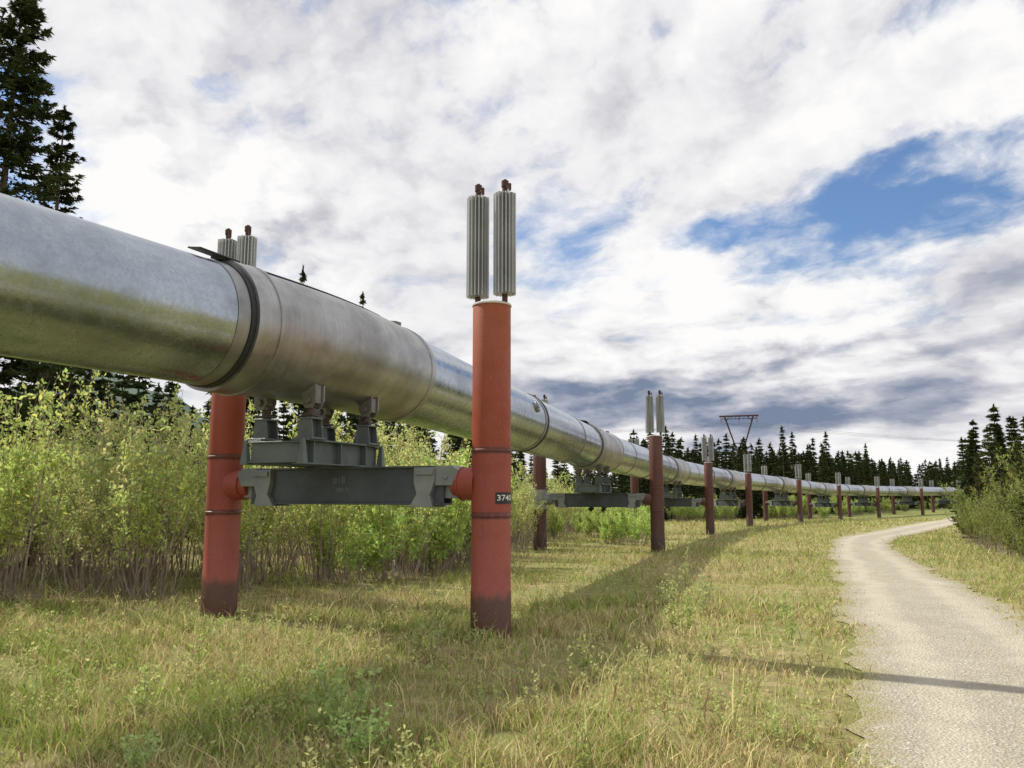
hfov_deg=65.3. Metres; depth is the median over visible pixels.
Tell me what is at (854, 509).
willow shrub
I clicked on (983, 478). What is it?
willow shrub
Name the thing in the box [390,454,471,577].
willow shrub
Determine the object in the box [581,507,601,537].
willow shrub
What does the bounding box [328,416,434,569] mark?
willow shrub
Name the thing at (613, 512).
willow shrub
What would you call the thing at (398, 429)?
spruce tree
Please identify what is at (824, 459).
spruce tree
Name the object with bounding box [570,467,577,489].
spruce tree
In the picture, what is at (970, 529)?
willow shrub
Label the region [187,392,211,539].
spruce tree
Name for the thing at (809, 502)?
support post
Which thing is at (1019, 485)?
willow shrub
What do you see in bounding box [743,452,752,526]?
support post
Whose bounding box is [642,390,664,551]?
support post
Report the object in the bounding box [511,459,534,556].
willow shrub
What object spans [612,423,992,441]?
power cable
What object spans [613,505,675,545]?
willow shrub
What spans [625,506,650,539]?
willow shrub
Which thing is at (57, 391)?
spruce tree
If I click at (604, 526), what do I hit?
willow shrub
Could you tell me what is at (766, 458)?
spruce tree
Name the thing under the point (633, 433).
spruce tree
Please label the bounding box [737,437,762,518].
spruce tree
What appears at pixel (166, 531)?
willow shrub
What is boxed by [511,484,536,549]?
willow shrub
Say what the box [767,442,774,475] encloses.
spruce tree
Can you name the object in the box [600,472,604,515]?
spruce tree
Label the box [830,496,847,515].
willow shrub
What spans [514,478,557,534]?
willow shrub
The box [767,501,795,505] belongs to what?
crossbeam
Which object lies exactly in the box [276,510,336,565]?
willow shrub
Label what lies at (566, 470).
spruce tree
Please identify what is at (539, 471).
support post
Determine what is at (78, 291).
pipeline
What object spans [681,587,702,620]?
leafy plant
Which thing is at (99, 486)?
willow shrub
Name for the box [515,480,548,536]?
willow shrub
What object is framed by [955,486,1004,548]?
willow shrub
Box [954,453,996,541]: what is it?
spruce tree
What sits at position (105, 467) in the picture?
willow shrub
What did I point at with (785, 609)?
leafy plant
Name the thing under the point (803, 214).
sky
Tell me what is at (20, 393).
spruce tree
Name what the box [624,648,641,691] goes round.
leafy plant
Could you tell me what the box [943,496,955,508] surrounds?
willow shrub
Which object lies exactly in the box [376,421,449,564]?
willow shrub
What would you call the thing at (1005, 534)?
willow shrub
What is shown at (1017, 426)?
spruce tree
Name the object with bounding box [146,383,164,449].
spruce tree
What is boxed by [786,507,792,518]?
willow shrub
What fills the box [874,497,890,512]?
willow shrub
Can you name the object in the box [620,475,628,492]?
spruce tree
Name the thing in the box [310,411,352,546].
spruce tree
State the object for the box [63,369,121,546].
spruce tree
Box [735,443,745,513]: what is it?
spruce tree
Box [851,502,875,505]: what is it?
crossbeam
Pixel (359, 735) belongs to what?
leafy plant
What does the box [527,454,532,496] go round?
spruce tree
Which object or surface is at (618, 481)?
spruce tree
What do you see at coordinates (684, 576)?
leafy plant
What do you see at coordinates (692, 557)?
meadow grass
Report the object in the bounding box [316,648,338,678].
leafy plant
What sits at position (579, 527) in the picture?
willow shrub
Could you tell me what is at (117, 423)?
willow shrub
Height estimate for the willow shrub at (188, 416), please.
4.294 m
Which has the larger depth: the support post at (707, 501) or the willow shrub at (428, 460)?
the support post at (707, 501)
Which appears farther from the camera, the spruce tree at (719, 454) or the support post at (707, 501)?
the spruce tree at (719, 454)
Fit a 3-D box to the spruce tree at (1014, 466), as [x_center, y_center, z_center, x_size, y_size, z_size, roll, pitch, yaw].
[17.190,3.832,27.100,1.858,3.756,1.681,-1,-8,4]
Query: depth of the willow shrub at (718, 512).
79.34 m
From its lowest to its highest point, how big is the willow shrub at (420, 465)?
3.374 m
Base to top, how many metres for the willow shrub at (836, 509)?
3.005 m
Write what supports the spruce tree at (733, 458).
on the ground at (848, 718)
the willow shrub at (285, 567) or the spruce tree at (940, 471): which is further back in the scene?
the spruce tree at (940, 471)
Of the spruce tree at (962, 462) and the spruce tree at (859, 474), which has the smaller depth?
the spruce tree at (962, 462)
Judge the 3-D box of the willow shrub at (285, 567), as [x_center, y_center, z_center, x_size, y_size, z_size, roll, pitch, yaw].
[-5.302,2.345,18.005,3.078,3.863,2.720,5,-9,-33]
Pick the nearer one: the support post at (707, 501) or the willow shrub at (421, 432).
the willow shrub at (421, 432)
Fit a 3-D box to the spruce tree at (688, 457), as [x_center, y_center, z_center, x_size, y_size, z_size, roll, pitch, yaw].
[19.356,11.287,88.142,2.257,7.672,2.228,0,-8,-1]
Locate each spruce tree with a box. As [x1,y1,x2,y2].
[0,0,89,567]
[3,104,93,566]
[13,376,27,451]
[18,374,51,430]
[32,363,91,458]
[33,367,82,539]
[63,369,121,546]
[80,372,97,442]
[91,372,116,460]
[101,373,135,460]
[106,374,160,542]
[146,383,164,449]
[151,381,198,531]
[158,406,185,538]
[179,405,198,532]
[185,406,210,538]
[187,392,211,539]
[240,396,266,551]
[245,396,266,541]
[271,408,282,438]
[273,401,292,511]
[284,404,305,531]
[285,265,306,521]
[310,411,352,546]
[331,416,350,441]
[344,291,371,442]
[349,415,361,441]
[371,419,403,465]
[378,422,401,459]
[396,424,437,463]
[400,424,435,462]
[411,425,437,464]
[423,430,439,457]
[443,434,463,464]
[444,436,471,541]
[511,452,518,525]
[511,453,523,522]
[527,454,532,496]
[547,460,560,493]
[553,462,560,482]
[558,462,569,492]
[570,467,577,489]
[573,469,596,514]
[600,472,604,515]
[605,474,624,507]
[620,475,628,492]
[623,428,645,508]
[639,426,672,519]
[639,439,649,493]
[639,478,649,511]
[662,425,676,520]
[667,432,677,517]
[669,442,688,519]
[674,437,695,518]
[683,460,704,518]
[684,453,694,520]
[685,434,701,497]
[689,450,703,515]
[695,443,702,497]
[698,442,708,518]
[713,438,737,519]
[713,441,720,506]
[719,432,733,494]
[731,442,737,493]
[732,447,745,518]
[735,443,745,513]
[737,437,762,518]
[738,446,757,512]
[741,443,762,518]
[755,438,768,517]
[762,451,768,499]
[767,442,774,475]
[767,465,774,515]
[768,446,782,517]
[775,425,795,517]
[788,431,802,500]
[790,451,803,498]
[794,455,805,495]
[803,443,818,512]
[804,444,812,472]
[805,438,818,512]
[813,455,829,511]
[817,442,831,512]
[822,431,835,513]
[830,467,843,514]
[834,451,844,482]
[834,453,844,504]
[839,450,847,513]
[842,457,853,513]
[847,461,855,501]
[848,455,860,500]
[853,464,859,498]
[854,452,862,478]
[856,461,865,511]
[863,443,870,472]
[863,453,876,507]
[865,464,875,511]
[879,469,887,511]
[884,472,891,511]
[893,466,898,509]
[896,458,910,509]
[896,462,902,509]
[898,467,906,509]
[905,466,914,508]
[923,459,930,509]
[929,469,941,508]
[935,461,946,508]
[936,458,949,507]
[945,456,953,499]
[947,429,986,512]
[947,437,966,521]
[950,438,975,532]
[952,419,988,538]
[954,438,983,519]
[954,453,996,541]
[962,426,1006,534]
[982,404,1012,496]
[985,423,1008,494]
[987,444,1011,505]
[994,443,1023,545]
[997,416,1023,536]
[998,440,1023,526]
[1001,415,1023,486]
[1003,416,1021,488]
[1008,454,1023,551]
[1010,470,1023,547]
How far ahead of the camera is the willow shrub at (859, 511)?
115.33 m
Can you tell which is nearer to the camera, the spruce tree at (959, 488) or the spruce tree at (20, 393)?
the spruce tree at (20, 393)
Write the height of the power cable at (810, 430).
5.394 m
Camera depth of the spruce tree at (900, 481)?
144.33 m
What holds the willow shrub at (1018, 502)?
on the ground at (848, 718)
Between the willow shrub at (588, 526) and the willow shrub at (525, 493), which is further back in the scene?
the willow shrub at (525, 493)
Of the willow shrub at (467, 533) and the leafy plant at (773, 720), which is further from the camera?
the willow shrub at (467, 533)
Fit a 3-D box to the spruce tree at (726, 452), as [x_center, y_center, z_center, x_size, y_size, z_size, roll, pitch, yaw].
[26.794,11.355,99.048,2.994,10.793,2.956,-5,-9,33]
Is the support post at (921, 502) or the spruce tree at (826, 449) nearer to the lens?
the support post at (921, 502)
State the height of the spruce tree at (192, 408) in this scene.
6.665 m
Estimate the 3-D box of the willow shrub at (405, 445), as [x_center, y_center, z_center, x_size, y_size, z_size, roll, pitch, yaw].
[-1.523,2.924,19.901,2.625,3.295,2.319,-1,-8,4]
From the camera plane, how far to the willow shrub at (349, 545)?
14.95 m
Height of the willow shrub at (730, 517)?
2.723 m
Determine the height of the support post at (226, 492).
5.800 m
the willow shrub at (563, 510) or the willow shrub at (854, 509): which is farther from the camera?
the willow shrub at (854, 509)
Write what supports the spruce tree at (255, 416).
on the ground at (848, 718)
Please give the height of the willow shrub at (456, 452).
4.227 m
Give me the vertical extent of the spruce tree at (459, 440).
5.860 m
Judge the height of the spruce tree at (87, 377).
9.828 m
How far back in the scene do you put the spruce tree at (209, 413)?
36.38 m
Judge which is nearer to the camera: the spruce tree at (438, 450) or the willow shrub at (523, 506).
the willow shrub at (523, 506)
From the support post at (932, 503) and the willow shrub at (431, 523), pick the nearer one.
the willow shrub at (431, 523)
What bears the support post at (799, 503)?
on the ground at (848, 718)
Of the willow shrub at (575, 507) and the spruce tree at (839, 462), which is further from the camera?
the spruce tree at (839, 462)
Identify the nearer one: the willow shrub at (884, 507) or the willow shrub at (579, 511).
the willow shrub at (579, 511)
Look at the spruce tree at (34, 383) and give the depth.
27.02 m
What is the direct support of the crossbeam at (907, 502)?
attached to the support post at (921, 502)
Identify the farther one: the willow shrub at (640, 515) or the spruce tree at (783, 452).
the spruce tree at (783, 452)
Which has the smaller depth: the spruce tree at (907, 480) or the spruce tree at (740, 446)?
the spruce tree at (740, 446)
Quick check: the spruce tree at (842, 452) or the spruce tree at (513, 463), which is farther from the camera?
the spruce tree at (842, 452)
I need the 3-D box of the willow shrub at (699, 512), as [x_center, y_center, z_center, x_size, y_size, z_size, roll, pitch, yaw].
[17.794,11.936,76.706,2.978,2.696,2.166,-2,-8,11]
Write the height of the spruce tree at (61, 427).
6.862 m
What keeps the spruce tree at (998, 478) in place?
on the ground at (848, 718)
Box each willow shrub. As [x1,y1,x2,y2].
[0,368,74,599]
[0,370,105,605]
[0,401,37,586]
[0,412,41,575]
[0,421,52,592]
[0,425,64,573]
[0,436,73,582]
[12,395,151,584]
[15,447,148,601]
[19,385,131,575]
[22,389,121,579]
[27,400,205,598]
[28,407,173,590]
[48,405,202,578]
[51,415,192,583]
[76,384,205,584]
[79,408,209,601]
[132,415,250,576]
[132,433,203,572]
[155,397,294,594]
[165,394,296,572]
[168,443,280,588]
[184,427,281,579]
[202,465,310,584]
[203,411,348,572]
[248,466,322,576]
[249,401,385,588]
[254,467,313,564]
[273,440,353,569]
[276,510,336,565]
[301,504,390,585]
[308,506,343,559]
[313,419,412,579]
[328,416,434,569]
[335,423,402,559]
[344,428,471,580]
[352,505,453,581]
[353,454,401,566]
[357,449,441,568]
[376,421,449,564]
[376,445,512,571]
[384,428,469,555]
[385,431,455,569]
[389,423,465,553]
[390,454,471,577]
[401,437,470,566]
[405,454,462,570]
[440,449,517,571]
[443,468,521,566]
[456,467,533,558]
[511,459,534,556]
[511,462,548,550]
[511,468,556,543]
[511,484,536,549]
[512,481,531,536]
[513,473,532,534]
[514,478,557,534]
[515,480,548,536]
[518,470,547,530]
[529,469,566,538]
[546,507,569,537]
[546,511,564,538]
[547,475,579,534]
[550,471,583,533]
[564,473,591,531]
[565,507,585,530]
[567,513,585,533]
[580,507,596,531]
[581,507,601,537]
[589,507,606,537]
[598,511,624,543]
[604,507,628,540]
[605,507,633,544]
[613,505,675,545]
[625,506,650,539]
[664,488,687,521]
[685,494,705,520]
[714,492,736,520]
[714,506,720,519]
[723,499,739,519]
[724,507,739,519]
[761,504,775,518]
[768,499,786,518]
[771,496,789,518]
[785,494,803,518]
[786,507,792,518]
[790,494,806,517]
[803,500,816,517]
[803,503,807,517]
[815,502,827,517]
[818,501,833,516]
[829,497,846,515]
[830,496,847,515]
[847,499,860,515]
[852,499,864,514]
[865,498,876,513]
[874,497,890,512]
[899,500,911,511]
[928,497,939,509]
[939,481,1006,544]
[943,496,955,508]
[944,490,977,540]
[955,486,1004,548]
[965,492,1016,551]
[969,486,1023,557]
[978,473,1022,542]
[982,462,1022,527]
[987,448,1023,545]
[996,443,1023,544]
[996,510,1023,561]
[1014,478,1023,493]
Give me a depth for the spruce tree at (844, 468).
123.68 m
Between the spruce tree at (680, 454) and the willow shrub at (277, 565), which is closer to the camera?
the willow shrub at (277, 565)
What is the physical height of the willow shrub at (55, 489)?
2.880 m
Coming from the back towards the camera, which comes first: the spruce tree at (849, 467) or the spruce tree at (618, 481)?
the spruce tree at (849, 467)
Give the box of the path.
[826,515,1023,767]
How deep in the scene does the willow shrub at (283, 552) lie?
20.17 m
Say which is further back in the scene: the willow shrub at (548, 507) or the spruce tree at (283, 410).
the spruce tree at (283, 410)
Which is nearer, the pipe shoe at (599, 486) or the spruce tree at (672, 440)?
the pipe shoe at (599, 486)
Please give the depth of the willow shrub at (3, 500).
12.81 m
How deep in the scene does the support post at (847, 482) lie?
105.34 m
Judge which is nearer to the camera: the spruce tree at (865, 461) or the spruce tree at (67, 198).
the spruce tree at (67, 198)
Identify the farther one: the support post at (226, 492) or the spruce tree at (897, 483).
the spruce tree at (897, 483)
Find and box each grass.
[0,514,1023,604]
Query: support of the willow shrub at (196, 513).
on the ground at (848, 718)
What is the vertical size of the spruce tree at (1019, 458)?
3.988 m
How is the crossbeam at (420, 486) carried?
attached to the support post at (482, 484)
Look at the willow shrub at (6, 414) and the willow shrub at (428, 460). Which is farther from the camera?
the willow shrub at (428, 460)
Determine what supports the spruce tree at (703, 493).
on the ground at (848, 718)
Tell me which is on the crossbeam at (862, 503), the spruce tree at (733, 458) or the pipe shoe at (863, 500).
the pipe shoe at (863, 500)
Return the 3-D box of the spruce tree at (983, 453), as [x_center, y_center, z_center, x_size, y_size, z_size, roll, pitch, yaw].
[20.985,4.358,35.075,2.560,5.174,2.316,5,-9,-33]
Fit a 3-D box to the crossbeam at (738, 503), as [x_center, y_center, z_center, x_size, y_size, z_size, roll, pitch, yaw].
[16.100,8.846,59.348,0.430,0.490,3.320,5,-9,-30]
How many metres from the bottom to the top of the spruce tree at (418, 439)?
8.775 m
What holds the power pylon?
on the ground at (848, 718)
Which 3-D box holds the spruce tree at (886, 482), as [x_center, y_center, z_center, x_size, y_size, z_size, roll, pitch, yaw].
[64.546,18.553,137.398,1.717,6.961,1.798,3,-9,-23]
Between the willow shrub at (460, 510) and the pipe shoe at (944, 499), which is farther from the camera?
the pipe shoe at (944, 499)
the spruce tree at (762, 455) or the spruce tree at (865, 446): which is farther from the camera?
the spruce tree at (865, 446)
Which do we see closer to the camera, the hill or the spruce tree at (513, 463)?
the spruce tree at (513, 463)
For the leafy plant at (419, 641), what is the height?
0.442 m
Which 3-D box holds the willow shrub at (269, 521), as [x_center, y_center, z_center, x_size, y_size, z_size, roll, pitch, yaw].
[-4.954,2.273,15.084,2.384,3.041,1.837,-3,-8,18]
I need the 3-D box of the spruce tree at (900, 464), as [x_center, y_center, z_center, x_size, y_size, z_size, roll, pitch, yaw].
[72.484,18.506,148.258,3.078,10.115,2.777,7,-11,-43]
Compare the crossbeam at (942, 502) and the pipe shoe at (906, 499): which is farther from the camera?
the crossbeam at (942, 502)
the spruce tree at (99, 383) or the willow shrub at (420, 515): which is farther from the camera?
the spruce tree at (99, 383)
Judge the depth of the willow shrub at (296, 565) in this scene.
18.10 m
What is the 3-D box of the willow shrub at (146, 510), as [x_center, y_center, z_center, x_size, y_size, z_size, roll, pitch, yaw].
[-5.572,1.868,12.707,2.091,3.105,2.292,1,-8,-7]
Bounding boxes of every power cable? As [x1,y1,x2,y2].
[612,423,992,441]
[615,423,1023,442]
[616,423,1006,442]
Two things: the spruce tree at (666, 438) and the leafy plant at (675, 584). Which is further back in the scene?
the spruce tree at (666, 438)
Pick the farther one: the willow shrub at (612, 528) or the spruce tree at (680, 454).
the spruce tree at (680, 454)
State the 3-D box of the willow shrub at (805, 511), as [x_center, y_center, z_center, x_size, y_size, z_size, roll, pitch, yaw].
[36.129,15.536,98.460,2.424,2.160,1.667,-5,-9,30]
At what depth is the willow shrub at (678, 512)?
75.23 m
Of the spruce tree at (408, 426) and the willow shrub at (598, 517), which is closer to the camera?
the spruce tree at (408, 426)
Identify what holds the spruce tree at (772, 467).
on the ground at (848, 718)
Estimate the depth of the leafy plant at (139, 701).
5.65 m
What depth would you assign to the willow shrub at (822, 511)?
102.50 m
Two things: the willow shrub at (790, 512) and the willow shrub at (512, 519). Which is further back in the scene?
the willow shrub at (790, 512)
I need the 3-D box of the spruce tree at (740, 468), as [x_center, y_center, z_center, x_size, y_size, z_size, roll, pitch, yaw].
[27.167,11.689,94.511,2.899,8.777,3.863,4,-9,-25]
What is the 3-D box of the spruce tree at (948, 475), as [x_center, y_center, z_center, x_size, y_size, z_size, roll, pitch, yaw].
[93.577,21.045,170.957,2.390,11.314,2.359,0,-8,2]
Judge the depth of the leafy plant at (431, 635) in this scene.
7.67 m
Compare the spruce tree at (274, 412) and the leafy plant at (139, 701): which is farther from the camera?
the spruce tree at (274, 412)
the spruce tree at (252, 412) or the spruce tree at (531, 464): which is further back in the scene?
the spruce tree at (531, 464)
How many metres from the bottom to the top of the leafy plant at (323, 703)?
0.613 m
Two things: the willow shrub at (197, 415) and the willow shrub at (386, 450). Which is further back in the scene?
the willow shrub at (386, 450)
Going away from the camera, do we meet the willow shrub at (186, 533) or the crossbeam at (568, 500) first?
the willow shrub at (186, 533)
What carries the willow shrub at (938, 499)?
on the ground at (848, 718)
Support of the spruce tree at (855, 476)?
on the ground at (848, 718)
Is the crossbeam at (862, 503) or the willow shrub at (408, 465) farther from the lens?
the crossbeam at (862, 503)
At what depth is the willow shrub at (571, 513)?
42.09 m
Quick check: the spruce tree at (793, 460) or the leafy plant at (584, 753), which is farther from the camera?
the spruce tree at (793, 460)
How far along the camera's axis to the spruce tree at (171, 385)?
40.03 m
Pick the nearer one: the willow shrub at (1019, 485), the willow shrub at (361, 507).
the willow shrub at (361, 507)
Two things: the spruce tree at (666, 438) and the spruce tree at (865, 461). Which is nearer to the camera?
the spruce tree at (666, 438)
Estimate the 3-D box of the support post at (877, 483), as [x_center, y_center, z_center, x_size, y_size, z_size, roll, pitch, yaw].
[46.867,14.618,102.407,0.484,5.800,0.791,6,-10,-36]
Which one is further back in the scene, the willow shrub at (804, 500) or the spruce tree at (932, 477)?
the spruce tree at (932, 477)
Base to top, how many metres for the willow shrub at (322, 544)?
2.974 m
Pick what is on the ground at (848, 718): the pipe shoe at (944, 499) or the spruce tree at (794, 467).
the spruce tree at (794, 467)
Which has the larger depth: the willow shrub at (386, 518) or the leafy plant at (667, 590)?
the willow shrub at (386, 518)
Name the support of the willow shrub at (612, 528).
on the ground at (848, 718)
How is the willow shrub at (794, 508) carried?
on the ground at (848, 718)
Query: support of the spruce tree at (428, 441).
on the ground at (848, 718)
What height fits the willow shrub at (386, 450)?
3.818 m
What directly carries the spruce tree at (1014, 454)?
on the ground at (848, 718)
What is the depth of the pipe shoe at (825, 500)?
88.47 m
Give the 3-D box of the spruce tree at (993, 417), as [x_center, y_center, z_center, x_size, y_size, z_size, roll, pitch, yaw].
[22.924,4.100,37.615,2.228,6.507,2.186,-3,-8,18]
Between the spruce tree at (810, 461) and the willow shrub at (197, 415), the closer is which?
the willow shrub at (197, 415)
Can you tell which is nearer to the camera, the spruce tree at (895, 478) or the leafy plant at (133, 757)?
the leafy plant at (133, 757)
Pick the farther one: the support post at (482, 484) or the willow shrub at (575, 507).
the willow shrub at (575, 507)
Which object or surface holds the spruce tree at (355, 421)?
on the ground at (848, 718)
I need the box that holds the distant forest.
[1,413,985,512]
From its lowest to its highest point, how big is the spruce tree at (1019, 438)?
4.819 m
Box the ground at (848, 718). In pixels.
[0,506,1023,767]
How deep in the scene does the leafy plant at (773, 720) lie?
5.16 m
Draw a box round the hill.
[2,372,204,456]
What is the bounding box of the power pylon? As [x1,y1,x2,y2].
[719,415,758,451]
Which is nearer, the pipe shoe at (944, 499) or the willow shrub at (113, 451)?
the willow shrub at (113, 451)
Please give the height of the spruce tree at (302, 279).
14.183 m
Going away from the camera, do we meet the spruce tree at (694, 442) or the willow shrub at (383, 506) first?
the willow shrub at (383, 506)
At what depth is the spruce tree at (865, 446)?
162.76 m
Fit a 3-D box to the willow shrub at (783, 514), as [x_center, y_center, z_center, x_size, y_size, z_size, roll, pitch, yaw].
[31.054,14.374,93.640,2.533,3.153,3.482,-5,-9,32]
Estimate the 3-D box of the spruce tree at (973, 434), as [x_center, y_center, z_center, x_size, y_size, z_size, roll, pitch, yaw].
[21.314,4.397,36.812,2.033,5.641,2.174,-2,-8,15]
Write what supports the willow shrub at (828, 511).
on the ground at (848, 718)
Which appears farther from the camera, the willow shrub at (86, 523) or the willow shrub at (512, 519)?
the willow shrub at (512, 519)
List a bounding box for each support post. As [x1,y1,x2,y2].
[200,225,256,616]
[450,179,515,638]
[533,394,551,549]
[628,436,641,522]
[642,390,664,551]
[700,434,714,534]
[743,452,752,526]
[761,464,768,521]
[795,463,802,521]
[806,472,811,519]
[835,471,842,519]
[845,476,851,516]
[874,475,880,517]
[890,478,896,513]
[918,478,924,514]
[929,479,935,511]
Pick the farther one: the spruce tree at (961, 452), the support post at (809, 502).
the support post at (809, 502)
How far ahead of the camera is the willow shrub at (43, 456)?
11.75 m
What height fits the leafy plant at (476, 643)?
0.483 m
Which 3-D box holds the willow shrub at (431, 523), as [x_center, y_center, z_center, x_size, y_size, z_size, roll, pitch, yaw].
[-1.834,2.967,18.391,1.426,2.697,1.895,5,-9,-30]
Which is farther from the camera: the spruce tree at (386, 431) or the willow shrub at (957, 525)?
the willow shrub at (957, 525)
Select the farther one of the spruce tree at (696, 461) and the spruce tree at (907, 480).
the spruce tree at (907, 480)
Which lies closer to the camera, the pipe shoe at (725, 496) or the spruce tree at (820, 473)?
the pipe shoe at (725, 496)
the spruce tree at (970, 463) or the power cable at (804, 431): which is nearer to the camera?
the spruce tree at (970, 463)
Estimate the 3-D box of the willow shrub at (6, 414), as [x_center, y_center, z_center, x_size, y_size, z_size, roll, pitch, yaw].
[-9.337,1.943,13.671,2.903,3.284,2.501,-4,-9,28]
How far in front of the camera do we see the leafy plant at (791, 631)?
8.89 m
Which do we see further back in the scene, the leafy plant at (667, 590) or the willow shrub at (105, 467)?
the willow shrub at (105, 467)
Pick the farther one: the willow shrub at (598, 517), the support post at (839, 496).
the support post at (839, 496)
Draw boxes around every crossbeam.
[238,465,462,506]
[549,493,644,507]
[645,498,701,506]
[714,500,743,506]
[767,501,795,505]
[811,503,835,506]
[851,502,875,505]
[896,501,918,504]
[935,501,955,503]
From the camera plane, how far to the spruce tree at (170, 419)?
35.86 m
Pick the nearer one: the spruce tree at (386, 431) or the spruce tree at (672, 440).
the spruce tree at (386, 431)
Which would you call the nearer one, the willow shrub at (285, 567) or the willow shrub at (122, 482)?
the willow shrub at (122, 482)
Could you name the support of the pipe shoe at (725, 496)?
on the crossbeam at (738, 503)
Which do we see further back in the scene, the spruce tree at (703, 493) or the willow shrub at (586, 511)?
the spruce tree at (703, 493)
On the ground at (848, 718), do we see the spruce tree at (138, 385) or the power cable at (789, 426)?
the spruce tree at (138, 385)
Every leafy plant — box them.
[116,721,161,767]
[120,662,160,718]
[183,633,208,664]
[196,613,216,641]
[299,646,384,743]
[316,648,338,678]
[333,702,391,764]
[403,615,427,658]
[420,602,446,663]
[464,612,484,659]
[566,634,593,672]
[571,720,605,767]
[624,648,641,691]
[656,563,674,609]
[663,590,693,636]
[665,560,681,602]
[677,546,691,590]
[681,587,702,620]
[696,564,712,613]
[702,562,714,601]
[758,702,784,742]
[776,590,795,624]
[783,609,801,637]
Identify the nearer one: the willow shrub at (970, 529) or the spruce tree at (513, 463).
the willow shrub at (970, 529)
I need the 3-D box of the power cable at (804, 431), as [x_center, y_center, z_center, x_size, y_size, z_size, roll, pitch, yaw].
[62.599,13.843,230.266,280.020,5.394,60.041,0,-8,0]
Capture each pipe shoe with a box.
[240,384,384,467]
[574,464,611,492]
[663,481,682,497]
[719,487,736,499]
[774,490,788,500]
[818,494,829,502]
[858,495,868,501]
[902,495,911,500]
[941,495,949,500]
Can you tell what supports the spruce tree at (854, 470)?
on the ground at (848, 718)
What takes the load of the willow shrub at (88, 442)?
on the ground at (848, 718)
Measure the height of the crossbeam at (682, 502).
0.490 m
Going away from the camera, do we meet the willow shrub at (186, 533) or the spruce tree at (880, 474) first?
the willow shrub at (186, 533)
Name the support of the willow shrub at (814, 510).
on the ground at (848, 718)
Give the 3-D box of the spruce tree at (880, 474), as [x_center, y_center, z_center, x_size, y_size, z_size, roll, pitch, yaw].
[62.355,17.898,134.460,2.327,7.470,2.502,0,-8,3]
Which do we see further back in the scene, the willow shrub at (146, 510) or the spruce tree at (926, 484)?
the spruce tree at (926, 484)
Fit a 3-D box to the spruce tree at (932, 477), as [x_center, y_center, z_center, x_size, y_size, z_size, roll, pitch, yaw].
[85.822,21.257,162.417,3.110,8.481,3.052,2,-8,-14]
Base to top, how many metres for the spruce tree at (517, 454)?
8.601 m
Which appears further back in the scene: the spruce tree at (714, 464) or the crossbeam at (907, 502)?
the crossbeam at (907, 502)
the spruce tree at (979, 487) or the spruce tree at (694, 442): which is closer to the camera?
the spruce tree at (979, 487)
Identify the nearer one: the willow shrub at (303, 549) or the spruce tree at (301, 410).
the willow shrub at (303, 549)
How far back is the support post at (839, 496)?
87.26 m
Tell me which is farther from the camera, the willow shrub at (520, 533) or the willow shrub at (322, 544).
the willow shrub at (520, 533)
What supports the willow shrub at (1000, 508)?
on the ground at (848, 718)
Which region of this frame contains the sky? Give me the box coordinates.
[0,0,1023,487]
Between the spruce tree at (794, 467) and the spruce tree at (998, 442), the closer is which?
the spruce tree at (998, 442)
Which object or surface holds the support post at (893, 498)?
on the ground at (848, 718)
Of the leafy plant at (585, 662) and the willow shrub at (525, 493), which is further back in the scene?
the willow shrub at (525, 493)
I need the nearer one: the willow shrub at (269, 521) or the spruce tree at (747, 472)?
the willow shrub at (269, 521)
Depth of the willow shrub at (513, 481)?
19.01 m
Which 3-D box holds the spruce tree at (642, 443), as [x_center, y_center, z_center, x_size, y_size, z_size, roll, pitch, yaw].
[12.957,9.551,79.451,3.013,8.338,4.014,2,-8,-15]
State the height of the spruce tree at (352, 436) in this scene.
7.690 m
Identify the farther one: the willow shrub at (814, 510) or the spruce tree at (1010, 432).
the willow shrub at (814, 510)
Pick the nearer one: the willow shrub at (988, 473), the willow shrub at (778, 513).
the willow shrub at (988, 473)
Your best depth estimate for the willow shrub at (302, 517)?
14.75 m
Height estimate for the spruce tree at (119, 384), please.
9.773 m
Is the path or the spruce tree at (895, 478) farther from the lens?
the spruce tree at (895, 478)
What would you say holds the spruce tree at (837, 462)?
on the ground at (848, 718)
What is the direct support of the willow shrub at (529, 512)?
on the ground at (848, 718)
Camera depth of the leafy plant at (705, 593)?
10.50 m
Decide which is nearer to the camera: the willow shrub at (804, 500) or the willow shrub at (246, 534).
the willow shrub at (246, 534)
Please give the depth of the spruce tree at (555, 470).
79.95 m
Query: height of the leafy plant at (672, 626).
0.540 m
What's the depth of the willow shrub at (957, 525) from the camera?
34.89 m
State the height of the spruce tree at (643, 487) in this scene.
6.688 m
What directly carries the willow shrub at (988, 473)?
on the ground at (848, 718)
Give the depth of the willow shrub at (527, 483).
45.79 m
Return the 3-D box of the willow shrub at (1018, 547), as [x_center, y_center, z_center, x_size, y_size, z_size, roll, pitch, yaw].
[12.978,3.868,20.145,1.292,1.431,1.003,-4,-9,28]
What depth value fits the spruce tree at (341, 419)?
33.96 m
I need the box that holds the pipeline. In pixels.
[0,193,961,496]
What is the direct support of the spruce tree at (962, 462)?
on the ground at (848, 718)
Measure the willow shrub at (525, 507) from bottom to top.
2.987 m
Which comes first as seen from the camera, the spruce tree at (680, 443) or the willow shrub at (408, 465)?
the willow shrub at (408, 465)
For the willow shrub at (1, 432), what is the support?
on the ground at (848, 718)
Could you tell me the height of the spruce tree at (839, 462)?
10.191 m

